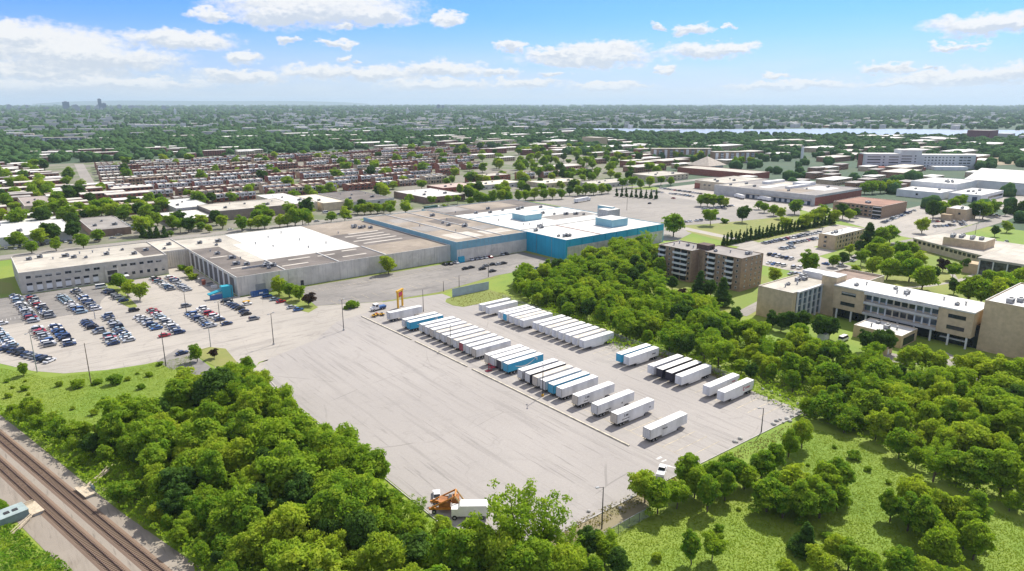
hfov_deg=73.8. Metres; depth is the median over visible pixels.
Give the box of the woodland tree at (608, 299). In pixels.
[600,294,615,310]
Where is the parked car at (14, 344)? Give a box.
[6,342,18,345]
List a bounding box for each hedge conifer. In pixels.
[721,234,725,245]
[725,232,729,244]
[729,230,734,243]
[734,231,737,243]
[737,229,741,242]
[741,231,745,241]
[745,228,749,240]
[749,226,753,239]
[753,228,757,239]
[757,226,761,238]
[764,225,768,236]
[768,223,773,236]
[772,224,776,235]
[776,222,780,234]
[784,221,788,232]
[787,219,793,232]
[795,218,800,230]
[816,216,820,226]
[827,212,831,223]
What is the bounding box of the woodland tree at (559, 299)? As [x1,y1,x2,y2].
[556,294,567,305]
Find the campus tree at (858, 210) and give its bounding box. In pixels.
[852,208,860,215]
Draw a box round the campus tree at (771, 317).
[766,309,776,327]
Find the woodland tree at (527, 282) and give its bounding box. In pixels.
[521,278,536,287]
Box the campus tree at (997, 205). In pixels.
[990,199,1003,215]
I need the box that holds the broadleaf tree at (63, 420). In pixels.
[59,417,66,423]
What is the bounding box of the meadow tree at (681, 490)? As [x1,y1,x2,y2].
[668,479,691,508]
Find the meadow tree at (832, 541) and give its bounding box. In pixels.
[820,532,848,560]
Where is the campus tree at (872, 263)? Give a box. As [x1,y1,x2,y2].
[865,256,882,272]
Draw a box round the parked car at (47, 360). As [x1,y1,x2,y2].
[42,358,56,362]
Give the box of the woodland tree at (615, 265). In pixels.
[605,261,618,274]
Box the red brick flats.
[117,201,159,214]
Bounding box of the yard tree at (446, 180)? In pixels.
[442,178,449,183]
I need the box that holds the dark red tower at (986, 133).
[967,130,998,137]
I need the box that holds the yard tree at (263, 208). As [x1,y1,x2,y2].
[254,203,268,214]
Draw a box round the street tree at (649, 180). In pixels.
[645,176,654,186]
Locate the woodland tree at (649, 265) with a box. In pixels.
[646,260,652,268]
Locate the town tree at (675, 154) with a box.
[673,151,679,157]
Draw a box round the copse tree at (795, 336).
[785,325,805,352]
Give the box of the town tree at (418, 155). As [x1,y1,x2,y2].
[414,154,422,158]
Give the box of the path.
[906,274,975,287]
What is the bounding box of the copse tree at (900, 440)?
[884,427,919,460]
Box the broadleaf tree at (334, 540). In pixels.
[322,528,346,557]
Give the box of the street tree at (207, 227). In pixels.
[204,224,212,232]
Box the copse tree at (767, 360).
[759,356,781,372]
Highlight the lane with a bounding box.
[681,227,757,246]
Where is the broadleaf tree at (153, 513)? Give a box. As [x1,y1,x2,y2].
[144,502,164,523]
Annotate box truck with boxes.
[424,205,439,208]
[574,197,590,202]
[734,193,744,198]
[757,196,770,201]
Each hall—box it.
[174,219,450,296]
[363,210,526,262]
[422,199,557,218]
[469,205,663,259]
[961,249,1023,275]
[965,168,1023,194]
[969,282,1023,358]
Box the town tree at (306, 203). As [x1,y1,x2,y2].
[298,196,314,210]
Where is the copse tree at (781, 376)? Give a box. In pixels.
[776,367,788,386]
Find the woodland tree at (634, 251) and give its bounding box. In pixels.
[626,247,640,258]
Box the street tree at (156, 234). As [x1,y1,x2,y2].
[152,225,160,238]
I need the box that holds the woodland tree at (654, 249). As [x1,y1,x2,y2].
[650,244,658,256]
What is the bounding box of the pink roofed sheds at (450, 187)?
[427,182,466,191]
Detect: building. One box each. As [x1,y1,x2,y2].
[503,134,529,135]
[708,144,742,149]
[743,150,763,153]
[756,139,784,140]
[756,268,846,316]
[797,178,810,180]
[804,146,839,151]
[805,171,823,178]
[807,166,824,171]
[816,155,850,161]
[816,176,852,184]
[820,166,839,169]
[822,170,839,172]
[822,173,841,177]
[833,163,848,169]
[845,181,864,187]
[857,177,877,181]
[858,165,878,170]
[862,174,885,180]
[868,168,884,174]
[880,168,921,177]
[885,164,923,170]
[896,186,957,198]
[900,180,911,186]
[902,142,926,146]
[908,148,930,152]
[912,139,936,142]
[920,137,945,139]
[921,146,940,150]
[923,174,944,177]
[931,138,957,142]
[940,149,977,153]
[948,188,1003,201]
[964,170,976,176]
[966,153,989,158]
[987,142,1002,145]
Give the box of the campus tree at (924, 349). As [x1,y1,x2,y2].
[913,342,934,370]
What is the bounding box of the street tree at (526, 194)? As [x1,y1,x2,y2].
[522,190,530,200]
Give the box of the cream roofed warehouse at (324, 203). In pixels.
[297,194,344,210]
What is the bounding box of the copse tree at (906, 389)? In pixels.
[882,382,913,395]
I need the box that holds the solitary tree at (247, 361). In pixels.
[239,356,256,368]
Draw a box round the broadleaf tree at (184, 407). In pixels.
[177,404,189,409]
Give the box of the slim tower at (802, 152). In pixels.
[800,146,803,158]
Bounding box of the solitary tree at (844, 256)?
[839,252,849,262]
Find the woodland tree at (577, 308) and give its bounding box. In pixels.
[574,301,579,312]
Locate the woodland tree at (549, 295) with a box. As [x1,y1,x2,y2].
[541,288,556,304]
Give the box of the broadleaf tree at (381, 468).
[351,447,390,481]
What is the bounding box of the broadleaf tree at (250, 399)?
[236,385,265,415]
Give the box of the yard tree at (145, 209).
[137,203,153,216]
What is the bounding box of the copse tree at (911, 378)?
[900,372,922,391]
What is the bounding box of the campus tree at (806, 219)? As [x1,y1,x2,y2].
[796,213,813,225]
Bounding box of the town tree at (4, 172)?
[0,169,12,176]
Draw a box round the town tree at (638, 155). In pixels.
[635,152,642,158]
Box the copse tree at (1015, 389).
[1001,384,1023,397]
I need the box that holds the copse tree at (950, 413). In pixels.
[938,398,962,426]
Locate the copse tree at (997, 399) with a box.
[974,385,1023,413]
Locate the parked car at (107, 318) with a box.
[103,316,115,320]
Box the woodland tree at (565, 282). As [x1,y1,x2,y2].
[555,277,571,286]
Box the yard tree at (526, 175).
[521,173,530,182]
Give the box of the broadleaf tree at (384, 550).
[359,531,407,570]
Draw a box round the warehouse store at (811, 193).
[714,179,861,205]
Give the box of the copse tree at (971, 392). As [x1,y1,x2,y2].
[963,387,986,412]
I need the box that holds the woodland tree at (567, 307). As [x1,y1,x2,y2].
[561,301,576,316]
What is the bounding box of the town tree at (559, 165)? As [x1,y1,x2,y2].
[555,161,565,169]
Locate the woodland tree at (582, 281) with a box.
[579,278,587,284]
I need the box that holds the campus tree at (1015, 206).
[1007,199,1018,213]
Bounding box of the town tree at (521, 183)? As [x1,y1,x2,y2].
[517,180,525,189]
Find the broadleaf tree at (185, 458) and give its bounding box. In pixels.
[172,448,199,469]
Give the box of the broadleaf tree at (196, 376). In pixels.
[191,374,200,383]
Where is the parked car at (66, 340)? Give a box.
[62,338,75,343]
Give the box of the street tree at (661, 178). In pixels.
[656,176,665,181]
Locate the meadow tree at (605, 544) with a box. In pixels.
[593,527,619,564]
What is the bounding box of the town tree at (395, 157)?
[391,153,399,159]
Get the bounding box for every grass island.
[100,283,136,307]
[200,347,237,366]
[269,291,316,311]
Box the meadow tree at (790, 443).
[781,428,800,457]
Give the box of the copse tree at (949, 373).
[925,365,967,383]
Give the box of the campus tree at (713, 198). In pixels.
[708,194,717,206]
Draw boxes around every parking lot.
[0,265,382,372]
[0,285,106,325]
[303,252,552,305]
[528,189,799,240]
[657,184,806,208]
[737,224,864,271]
[801,200,997,237]
[990,195,1023,208]
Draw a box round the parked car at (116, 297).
[114,295,125,299]
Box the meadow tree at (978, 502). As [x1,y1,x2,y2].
[961,488,994,522]
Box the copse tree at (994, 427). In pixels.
[988,414,1000,433]
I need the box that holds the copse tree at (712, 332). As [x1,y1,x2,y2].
[700,327,720,339]
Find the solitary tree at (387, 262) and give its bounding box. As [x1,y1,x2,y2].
[378,255,397,273]
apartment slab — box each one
[13,133,34,139]
[41,137,85,141]
[650,148,711,158]
[710,151,755,162]
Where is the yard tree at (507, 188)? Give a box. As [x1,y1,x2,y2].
[501,186,511,191]
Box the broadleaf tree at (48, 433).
[41,431,54,440]
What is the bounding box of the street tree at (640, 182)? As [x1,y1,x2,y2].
[636,178,644,187]
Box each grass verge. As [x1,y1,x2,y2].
[0,281,15,293]
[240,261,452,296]
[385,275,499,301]
[522,251,556,258]
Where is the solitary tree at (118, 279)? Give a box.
[109,273,128,287]
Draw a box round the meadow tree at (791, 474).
[778,463,809,485]
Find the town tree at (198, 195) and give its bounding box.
[188,190,207,202]
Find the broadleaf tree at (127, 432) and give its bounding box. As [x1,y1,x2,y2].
[119,422,133,436]
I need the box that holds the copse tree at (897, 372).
[886,364,903,379]
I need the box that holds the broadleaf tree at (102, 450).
[95,444,113,464]
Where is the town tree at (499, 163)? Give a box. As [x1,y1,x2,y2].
[495,158,503,168]
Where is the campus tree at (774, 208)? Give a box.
[768,204,779,215]
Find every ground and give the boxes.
[0,104,1023,570]
[0,149,691,259]
[552,495,648,544]
[627,343,723,377]
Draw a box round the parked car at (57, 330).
[52,328,65,333]
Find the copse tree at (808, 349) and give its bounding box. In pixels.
[800,342,817,359]
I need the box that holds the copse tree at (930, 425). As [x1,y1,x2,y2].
[918,417,945,446]
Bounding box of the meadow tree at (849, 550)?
[838,536,859,569]
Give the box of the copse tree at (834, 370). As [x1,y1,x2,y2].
[810,360,844,388]
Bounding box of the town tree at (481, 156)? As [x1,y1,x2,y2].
[477,153,485,160]
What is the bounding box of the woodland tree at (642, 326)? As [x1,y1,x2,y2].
[636,317,650,338]
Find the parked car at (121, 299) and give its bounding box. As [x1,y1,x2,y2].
[118,298,128,301]
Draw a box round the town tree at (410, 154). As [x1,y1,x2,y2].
[406,151,414,157]
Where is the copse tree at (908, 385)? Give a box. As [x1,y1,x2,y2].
[891,381,915,393]
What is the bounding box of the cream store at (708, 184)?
[694,176,765,189]
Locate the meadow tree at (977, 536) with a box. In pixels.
[960,520,997,559]
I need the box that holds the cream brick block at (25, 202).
[18,196,55,214]
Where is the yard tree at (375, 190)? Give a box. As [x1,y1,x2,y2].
[372,185,380,194]
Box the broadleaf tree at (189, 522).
[171,510,203,537]
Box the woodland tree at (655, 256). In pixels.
[650,252,657,261]
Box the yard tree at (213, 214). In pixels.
[208,210,223,224]
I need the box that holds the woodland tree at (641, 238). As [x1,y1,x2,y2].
[634,234,648,244]
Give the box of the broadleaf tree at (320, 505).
[303,487,344,528]
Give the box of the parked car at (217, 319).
[214,317,225,321]
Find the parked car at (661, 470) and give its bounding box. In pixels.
[656,464,666,477]
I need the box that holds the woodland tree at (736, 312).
[728,306,742,321]
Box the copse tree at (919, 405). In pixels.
[916,400,931,411]
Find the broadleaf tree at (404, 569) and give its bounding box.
[387,566,411,570]
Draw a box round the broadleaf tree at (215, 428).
[188,417,230,446]
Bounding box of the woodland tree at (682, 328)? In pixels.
[669,323,694,351]
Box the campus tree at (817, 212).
[809,207,826,221]
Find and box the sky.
[0,0,1023,104]
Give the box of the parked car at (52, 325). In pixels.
[49,324,62,328]
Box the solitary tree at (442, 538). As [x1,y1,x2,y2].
[426,525,458,567]
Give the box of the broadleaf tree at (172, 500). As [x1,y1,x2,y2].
[154,482,192,518]
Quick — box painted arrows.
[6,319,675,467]
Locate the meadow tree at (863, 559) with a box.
[850,547,882,570]
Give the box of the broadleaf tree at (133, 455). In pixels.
[129,448,138,462]
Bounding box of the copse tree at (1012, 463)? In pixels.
[988,448,1023,494]
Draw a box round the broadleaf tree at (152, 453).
[134,442,169,474]
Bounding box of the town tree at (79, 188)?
[71,184,85,196]
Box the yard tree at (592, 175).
[587,172,595,179]
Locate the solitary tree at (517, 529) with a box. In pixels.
[484,478,537,544]
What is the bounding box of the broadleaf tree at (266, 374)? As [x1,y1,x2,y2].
[246,368,273,384]
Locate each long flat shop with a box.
[527,178,583,187]
[580,178,633,186]
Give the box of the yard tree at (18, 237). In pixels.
[10,230,27,244]
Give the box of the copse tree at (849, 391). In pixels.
[842,380,863,399]
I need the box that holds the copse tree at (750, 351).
[743,343,758,361]
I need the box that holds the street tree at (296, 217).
[288,207,303,225]
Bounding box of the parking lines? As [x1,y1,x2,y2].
[319,269,772,453]
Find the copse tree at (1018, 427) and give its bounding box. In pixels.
[1015,426,1023,436]
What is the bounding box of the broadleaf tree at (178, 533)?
[170,524,187,548]
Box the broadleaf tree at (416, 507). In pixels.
[404,494,426,518]
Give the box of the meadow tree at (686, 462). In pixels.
[674,452,702,482]
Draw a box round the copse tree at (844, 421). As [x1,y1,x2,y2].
[829,411,858,432]
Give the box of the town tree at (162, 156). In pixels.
[158,154,168,158]
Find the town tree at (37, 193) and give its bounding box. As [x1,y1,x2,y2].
[33,191,42,195]
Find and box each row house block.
[94,161,112,164]
[95,162,125,168]
[96,164,119,167]
[96,167,129,173]
[98,170,119,173]
[98,173,122,179]
[100,175,138,182]
[100,179,124,183]
[106,182,131,190]
[111,183,153,188]
[126,175,163,184]
[127,159,150,164]
[128,163,149,168]
[128,188,173,196]
[130,168,157,173]
[132,170,152,176]
[135,161,158,165]
[139,165,165,169]
[140,172,175,178]
[142,179,167,188]
[152,161,176,165]
[154,158,175,162]
[154,169,181,174]
[155,181,187,190]
[159,167,184,172]
[162,159,190,161]
[165,174,187,182]
[166,164,196,168]
[168,177,206,185]
[170,193,208,202]
[174,186,200,195]
[177,161,206,166]
[179,171,206,174]
[183,167,211,172]
[186,166,206,168]
[188,172,216,179]
[190,188,222,194]
[191,157,213,162]
[191,179,223,188]
[199,162,228,166]
[202,183,235,191]
[207,164,231,170]
[207,175,236,183]
[208,169,240,172]
[209,160,226,162]
[213,190,255,201]
[216,157,232,160]
[217,171,250,178]
[223,165,248,169]
[223,185,243,191]
[226,177,262,183]
[230,161,247,165]
[234,163,257,168]
[236,181,267,189]
[238,156,251,161]
[238,173,258,178]
[241,167,266,173]
[246,153,266,157]
[251,157,261,163]
[254,160,278,163]
[255,163,274,168]
[259,183,290,193]
[264,174,293,182]
[264,185,305,194]
[265,161,287,163]
[268,171,294,178]
[268,181,282,183]
[274,162,297,169]
[276,154,294,159]
[286,167,311,174]
[291,182,321,185]
[294,153,314,158]
[296,155,314,161]
[296,170,316,177]
[297,164,320,167]
[299,172,331,179]
[299,178,328,182]
[303,160,325,164]
[309,156,329,160]
[310,165,334,170]
[311,159,328,163]
[311,184,336,193]
[320,152,342,154]
[321,178,350,187]
[322,163,350,168]
[328,157,349,163]
[330,174,357,182]
[339,168,356,170]
[341,170,358,175]
[342,181,372,190]
[343,151,360,154]
[345,158,365,162]
[350,154,369,158]
[353,164,369,170]
[358,173,383,181]
[359,169,379,174]
[360,150,374,152]
[365,158,385,161]
[369,155,388,160]
[371,176,392,181]
[372,179,394,187]
[373,153,395,158]
[378,149,399,152]
[378,163,388,166]
[382,171,407,175]
[388,159,409,161]
[388,161,414,166]
[390,165,412,170]
[391,167,407,171]
[393,174,413,179]
[394,178,421,186]
[395,151,411,154]
[400,149,415,150]
[407,169,430,174]
[409,157,432,160]
[413,151,430,154]
[413,165,431,171]
[414,159,434,162]
[414,173,442,177]
[418,147,431,150]
[420,174,446,183]
[425,152,440,155]
[431,147,447,149]
[434,158,454,162]
[434,162,455,168]
[435,163,457,168]
[435,167,458,175]
[436,155,456,159]
[446,153,466,155]
[455,158,468,163]
[459,161,479,166]
[460,155,473,160]
[461,163,479,169]
[515,171,534,178]
[539,170,556,177]
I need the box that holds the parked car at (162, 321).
[160,319,172,323]
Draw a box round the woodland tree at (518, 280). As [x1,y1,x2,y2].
[512,278,521,291]
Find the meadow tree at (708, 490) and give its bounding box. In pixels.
[696,474,722,511]
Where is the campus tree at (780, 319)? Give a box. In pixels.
[775,311,792,330]
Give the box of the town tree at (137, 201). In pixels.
[131,199,146,203]
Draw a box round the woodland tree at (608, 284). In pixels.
[601,280,616,288]
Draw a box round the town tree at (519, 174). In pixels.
[516,170,524,179]
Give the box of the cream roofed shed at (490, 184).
[467,179,517,189]
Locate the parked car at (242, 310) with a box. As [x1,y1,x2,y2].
[238,309,249,312]
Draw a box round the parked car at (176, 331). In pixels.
[173,329,185,334]
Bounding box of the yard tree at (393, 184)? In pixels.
[389,181,397,187]
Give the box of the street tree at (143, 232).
[138,225,146,237]
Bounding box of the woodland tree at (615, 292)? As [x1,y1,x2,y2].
[608,288,625,305]
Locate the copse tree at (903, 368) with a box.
[899,364,907,375]
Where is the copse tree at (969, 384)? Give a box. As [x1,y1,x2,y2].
[956,376,973,387]
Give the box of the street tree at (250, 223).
[246,218,253,228]
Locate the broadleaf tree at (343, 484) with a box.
[328,460,376,510]
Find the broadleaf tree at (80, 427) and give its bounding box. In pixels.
[62,419,92,438]
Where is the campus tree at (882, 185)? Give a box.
[876,180,886,192]
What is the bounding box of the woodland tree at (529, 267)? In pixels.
[518,262,533,271]
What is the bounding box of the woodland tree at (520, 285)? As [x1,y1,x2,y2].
[515,278,524,291]
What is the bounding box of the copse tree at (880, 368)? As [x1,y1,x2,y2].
[861,357,893,379]
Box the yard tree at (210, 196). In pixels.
[205,192,215,202]
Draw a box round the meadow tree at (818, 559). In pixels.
[805,543,837,570]
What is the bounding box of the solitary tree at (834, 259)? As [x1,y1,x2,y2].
[828,255,841,265]
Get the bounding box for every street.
[0,177,717,258]
[741,250,861,315]
[883,352,954,365]
[891,214,1012,244]
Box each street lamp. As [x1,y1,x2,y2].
[24,331,37,371]
[84,343,91,382]
[541,363,543,396]
[595,486,603,528]
[758,407,763,432]
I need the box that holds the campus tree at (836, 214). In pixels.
[827,209,841,223]
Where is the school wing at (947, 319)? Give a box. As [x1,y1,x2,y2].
[832,278,984,348]
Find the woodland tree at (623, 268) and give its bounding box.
[615,262,632,276]
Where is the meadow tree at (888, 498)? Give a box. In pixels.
[878,488,900,521]
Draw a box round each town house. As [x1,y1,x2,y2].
[0,186,27,191]
[2,195,30,205]
[9,170,30,174]
[9,192,32,195]
[14,179,55,186]
[15,169,43,170]
[41,172,58,176]
[42,151,72,153]
[43,177,61,179]
[66,197,82,200]
[68,199,87,203]
[78,148,101,151]
[79,190,125,201]
[82,182,114,189]
[85,186,102,191]
[96,151,117,154]
[104,190,150,198]
[110,185,152,191]
[112,196,142,203]
[144,147,166,149]
[166,148,179,151]
[202,149,225,155]
[235,149,263,153]
[236,150,254,154]
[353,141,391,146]
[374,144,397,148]
[436,141,453,145]
[445,142,474,145]
[469,153,495,158]
[486,148,506,153]
[495,156,514,160]
[496,146,515,150]
[502,144,519,146]
[520,149,534,154]
[538,164,581,170]
[541,140,577,144]
[548,146,573,149]
[550,149,561,152]
[551,153,566,157]
[595,158,606,163]
[609,144,638,149]
[620,159,643,166]
[623,164,665,172]
[631,154,652,158]
[632,156,660,160]
[634,148,648,151]
[635,160,656,164]
[651,158,688,165]
[671,162,690,167]
[715,159,731,163]
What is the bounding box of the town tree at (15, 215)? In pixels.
[2,206,29,221]
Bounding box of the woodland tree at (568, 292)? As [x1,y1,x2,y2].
[562,287,577,302]
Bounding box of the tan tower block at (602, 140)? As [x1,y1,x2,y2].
[582,136,607,144]
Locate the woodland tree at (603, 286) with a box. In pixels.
[593,281,617,299]
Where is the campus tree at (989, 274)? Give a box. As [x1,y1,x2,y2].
[981,269,996,280]
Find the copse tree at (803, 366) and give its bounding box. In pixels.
[793,356,813,383]
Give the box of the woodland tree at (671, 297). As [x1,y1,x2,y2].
[662,294,674,318]
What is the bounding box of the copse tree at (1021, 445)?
[1018,433,1023,456]
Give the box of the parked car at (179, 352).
[175,350,188,355]
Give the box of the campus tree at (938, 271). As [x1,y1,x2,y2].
[934,266,940,275]
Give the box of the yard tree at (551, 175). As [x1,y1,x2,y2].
[548,172,555,178]
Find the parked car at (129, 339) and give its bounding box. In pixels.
[122,337,135,342]
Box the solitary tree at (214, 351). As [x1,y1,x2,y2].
[207,348,218,356]
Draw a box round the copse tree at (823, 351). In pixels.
[815,346,829,360]
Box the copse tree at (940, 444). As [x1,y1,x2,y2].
[931,433,957,456]
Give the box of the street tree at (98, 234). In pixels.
[89,229,104,239]
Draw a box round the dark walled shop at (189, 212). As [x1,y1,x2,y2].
[160,209,212,223]
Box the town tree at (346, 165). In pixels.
[339,161,351,168]
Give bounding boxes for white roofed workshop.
[164,198,205,211]
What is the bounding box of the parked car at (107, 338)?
[104,336,117,340]
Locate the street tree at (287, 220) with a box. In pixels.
[281,213,293,226]
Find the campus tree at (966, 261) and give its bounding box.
[959,258,970,266]
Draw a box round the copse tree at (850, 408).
[838,403,867,427]
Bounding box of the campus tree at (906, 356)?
[892,346,923,370]
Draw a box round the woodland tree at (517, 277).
[513,274,523,284]
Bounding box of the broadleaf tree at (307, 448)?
[301,446,322,472]
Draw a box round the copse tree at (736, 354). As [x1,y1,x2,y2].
[727,348,744,363]
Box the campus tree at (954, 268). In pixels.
[945,262,963,277]
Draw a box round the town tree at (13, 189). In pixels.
[7,185,20,191]
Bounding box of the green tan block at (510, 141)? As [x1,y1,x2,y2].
[475,139,515,143]
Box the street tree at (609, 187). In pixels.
[605,184,612,191]
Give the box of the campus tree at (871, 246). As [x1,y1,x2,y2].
[864,242,882,259]
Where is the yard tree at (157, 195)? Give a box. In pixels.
[154,193,163,198]
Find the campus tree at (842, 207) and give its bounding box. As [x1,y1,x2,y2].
[835,203,848,218]
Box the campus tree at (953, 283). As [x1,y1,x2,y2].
[948,277,959,293]
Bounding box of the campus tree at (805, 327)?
[791,322,809,335]
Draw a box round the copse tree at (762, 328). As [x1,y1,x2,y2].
[742,318,771,337]
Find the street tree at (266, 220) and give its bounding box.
[258,215,271,228]
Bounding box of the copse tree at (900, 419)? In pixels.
[890,411,909,428]
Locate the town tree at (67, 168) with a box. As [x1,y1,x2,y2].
[60,166,74,175]
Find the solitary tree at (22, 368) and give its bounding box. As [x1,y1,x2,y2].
[17,362,27,374]
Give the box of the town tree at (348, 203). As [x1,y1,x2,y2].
[343,198,353,209]
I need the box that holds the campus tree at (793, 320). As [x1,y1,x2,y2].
[784,311,798,331]
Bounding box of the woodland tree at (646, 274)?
[638,270,657,286]
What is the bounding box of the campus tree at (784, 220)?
[779,216,792,228]
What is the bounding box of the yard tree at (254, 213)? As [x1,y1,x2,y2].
[249,209,263,218]
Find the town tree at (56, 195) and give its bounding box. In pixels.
[49,190,63,200]
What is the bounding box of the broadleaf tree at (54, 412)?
[45,410,58,424]
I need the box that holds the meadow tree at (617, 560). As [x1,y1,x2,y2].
[605,546,631,570]
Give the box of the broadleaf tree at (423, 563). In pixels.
[414,549,429,569]
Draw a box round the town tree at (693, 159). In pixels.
[690,156,697,161]
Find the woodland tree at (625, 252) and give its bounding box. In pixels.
[621,246,631,257]
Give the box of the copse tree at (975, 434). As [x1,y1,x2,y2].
[950,419,993,452]
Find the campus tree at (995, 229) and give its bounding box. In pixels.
[991,225,1000,236]
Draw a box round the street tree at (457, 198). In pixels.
[454,195,460,203]
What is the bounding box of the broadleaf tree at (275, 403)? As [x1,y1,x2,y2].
[265,396,281,417]
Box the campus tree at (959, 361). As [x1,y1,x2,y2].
[949,352,978,368]
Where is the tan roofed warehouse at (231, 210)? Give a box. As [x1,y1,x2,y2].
[197,198,295,219]
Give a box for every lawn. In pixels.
[667,274,769,315]
[685,215,832,240]
[836,248,984,301]
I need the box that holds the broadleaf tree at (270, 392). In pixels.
[260,382,294,404]
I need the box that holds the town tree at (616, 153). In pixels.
[614,151,621,158]
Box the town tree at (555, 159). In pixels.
[552,156,558,162]
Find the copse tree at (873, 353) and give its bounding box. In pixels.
[863,348,877,360]
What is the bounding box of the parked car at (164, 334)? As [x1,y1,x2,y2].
[158,333,170,337]
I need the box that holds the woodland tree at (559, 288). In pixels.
[550,282,566,299]
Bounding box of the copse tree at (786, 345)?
[773,338,795,356]
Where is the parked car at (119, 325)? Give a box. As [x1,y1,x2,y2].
[111,323,123,328]
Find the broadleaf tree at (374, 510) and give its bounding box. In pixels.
[362,505,384,534]
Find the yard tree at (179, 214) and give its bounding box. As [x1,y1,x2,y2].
[169,209,186,218]
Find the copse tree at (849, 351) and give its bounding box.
[844,344,851,354]
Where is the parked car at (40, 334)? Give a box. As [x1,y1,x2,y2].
[36,332,50,337]
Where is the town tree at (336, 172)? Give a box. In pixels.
[329,167,343,175]
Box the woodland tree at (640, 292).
[637,290,644,296]
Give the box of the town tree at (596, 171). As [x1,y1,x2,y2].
[593,168,599,175]
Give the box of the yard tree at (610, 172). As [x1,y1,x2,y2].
[607,169,615,177]
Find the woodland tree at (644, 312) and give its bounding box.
[635,306,662,321]
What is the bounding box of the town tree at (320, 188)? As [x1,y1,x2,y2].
[315,185,324,192]
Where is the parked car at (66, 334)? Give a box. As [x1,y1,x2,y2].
[57,332,70,337]
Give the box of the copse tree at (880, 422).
[863,407,894,439]
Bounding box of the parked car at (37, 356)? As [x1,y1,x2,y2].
[33,354,47,359]
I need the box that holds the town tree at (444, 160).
[439,158,446,162]
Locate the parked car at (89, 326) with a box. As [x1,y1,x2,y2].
[86,324,98,329]
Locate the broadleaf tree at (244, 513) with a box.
[231,501,263,535]
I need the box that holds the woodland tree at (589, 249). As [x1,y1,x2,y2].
[578,246,598,258]
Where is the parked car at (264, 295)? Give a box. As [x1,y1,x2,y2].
[262,293,271,297]
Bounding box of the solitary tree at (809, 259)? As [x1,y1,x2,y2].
[797,249,819,268]
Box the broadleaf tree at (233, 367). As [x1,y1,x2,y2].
[218,361,243,377]
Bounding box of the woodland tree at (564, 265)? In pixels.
[559,261,572,276]
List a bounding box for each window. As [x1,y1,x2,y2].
[840,301,854,306]
[841,291,855,297]
[885,309,891,315]
[893,311,898,316]
[900,312,905,318]
[907,314,913,320]
[915,316,920,321]
[922,317,928,323]
[924,307,930,312]
[930,319,936,325]
[946,325,963,331]
[948,314,965,320]
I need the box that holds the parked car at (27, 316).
[25,315,37,319]
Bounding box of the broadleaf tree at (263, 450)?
[256,446,277,483]
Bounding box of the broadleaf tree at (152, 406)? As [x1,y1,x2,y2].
[124,397,162,420]
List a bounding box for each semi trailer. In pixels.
[387,305,422,321]
[402,312,437,328]
[407,314,442,330]
[419,316,455,332]
[424,318,460,336]
[430,321,466,338]
[435,323,472,341]
[441,326,478,343]
[447,328,484,346]
[453,331,490,349]
[459,333,497,352]
[465,336,503,355]
[472,338,510,358]
[479,298,510,311]
[484,344,523,363]
[486,300,517,314]
[490,346,529,367]
[496,349,536,370]
[498,304,529,318]
[503,306,535,320]
[503,352,542,373]
[509,308,541,322]
[514,310,547,324]
[517,358,557,380]
[520,312,552,327]
[525,361,565,384]
[532,314,565,329]
[532,364,573,388]
[539,317,571,332]
[540,368,581,391]
[545,319,578,334]
[548,371,589,395]
[552,321,585,337]
[556,374,597,399]
[558,323,592,339]
[565,326,599,342]
[572,328,606,345]
[572,381,614,407]
[579,331,613,348]
[591,389,633,416]
[610,397,653,425]
[616,343,651,362]
[624,346,658,365]
[643,411,686,441]
[647,354,683,374]
[656,357,692,377]
[665,360,701,381]
[675,363,711,385]
[702,373,739,395]
[717,377,753,401]
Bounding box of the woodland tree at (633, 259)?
[629,254,640,266]
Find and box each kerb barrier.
[361,316,411,339]
[415,341,467,366]
[472,368,629,445]
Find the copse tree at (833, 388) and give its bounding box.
[827,383,843,403]
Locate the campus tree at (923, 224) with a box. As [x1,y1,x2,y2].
[914,217,930,232]
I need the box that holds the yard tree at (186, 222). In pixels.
[181,215,195,231]
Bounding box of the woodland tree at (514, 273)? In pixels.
[512,269,525,278]
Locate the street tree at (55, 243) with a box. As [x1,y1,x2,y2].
[49,236,61,250]
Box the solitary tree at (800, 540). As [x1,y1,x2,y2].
[786,521,816,560]
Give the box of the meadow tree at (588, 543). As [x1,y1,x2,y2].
[574,524,599,556]
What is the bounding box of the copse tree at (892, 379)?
[883,375,905,383]
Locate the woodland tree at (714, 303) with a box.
[702,294,723,308]
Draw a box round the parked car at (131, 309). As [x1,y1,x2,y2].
[128,307,139,311]
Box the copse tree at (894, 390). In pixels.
[883,383,918,414]
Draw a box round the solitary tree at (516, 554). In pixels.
[490,536,540,570]
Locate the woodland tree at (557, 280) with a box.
[543,272,566,287]
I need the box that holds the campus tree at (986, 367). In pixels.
[973,353,1011,377]
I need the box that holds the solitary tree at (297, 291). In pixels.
[291,284,305,300]
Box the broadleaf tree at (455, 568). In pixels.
[445,566,460,570]
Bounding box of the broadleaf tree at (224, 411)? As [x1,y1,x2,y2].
[220,406,226,425]
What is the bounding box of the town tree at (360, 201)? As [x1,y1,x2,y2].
[357,199,365,204]
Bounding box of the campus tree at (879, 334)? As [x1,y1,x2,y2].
[870,328,891,344]
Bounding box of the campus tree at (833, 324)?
[825,317,840,338]
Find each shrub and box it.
[4,393,12,397]
[19,384,29,390]
[54,380,63,385]
[88,409,99,414]
[136,383,145,388]
[145,371,153,376]
[650,552,661,561]
[713,523,724,531]
[794,516,807,525]
[820,531,831,537]
[847,449,861,460]
[863,466,872,470]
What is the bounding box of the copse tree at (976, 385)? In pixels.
[971,383,985,390]
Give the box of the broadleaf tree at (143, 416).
[130,410,155,431]
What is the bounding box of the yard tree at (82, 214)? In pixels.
[79,210,88,217]
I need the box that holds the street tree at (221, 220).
[215,215,229,228]

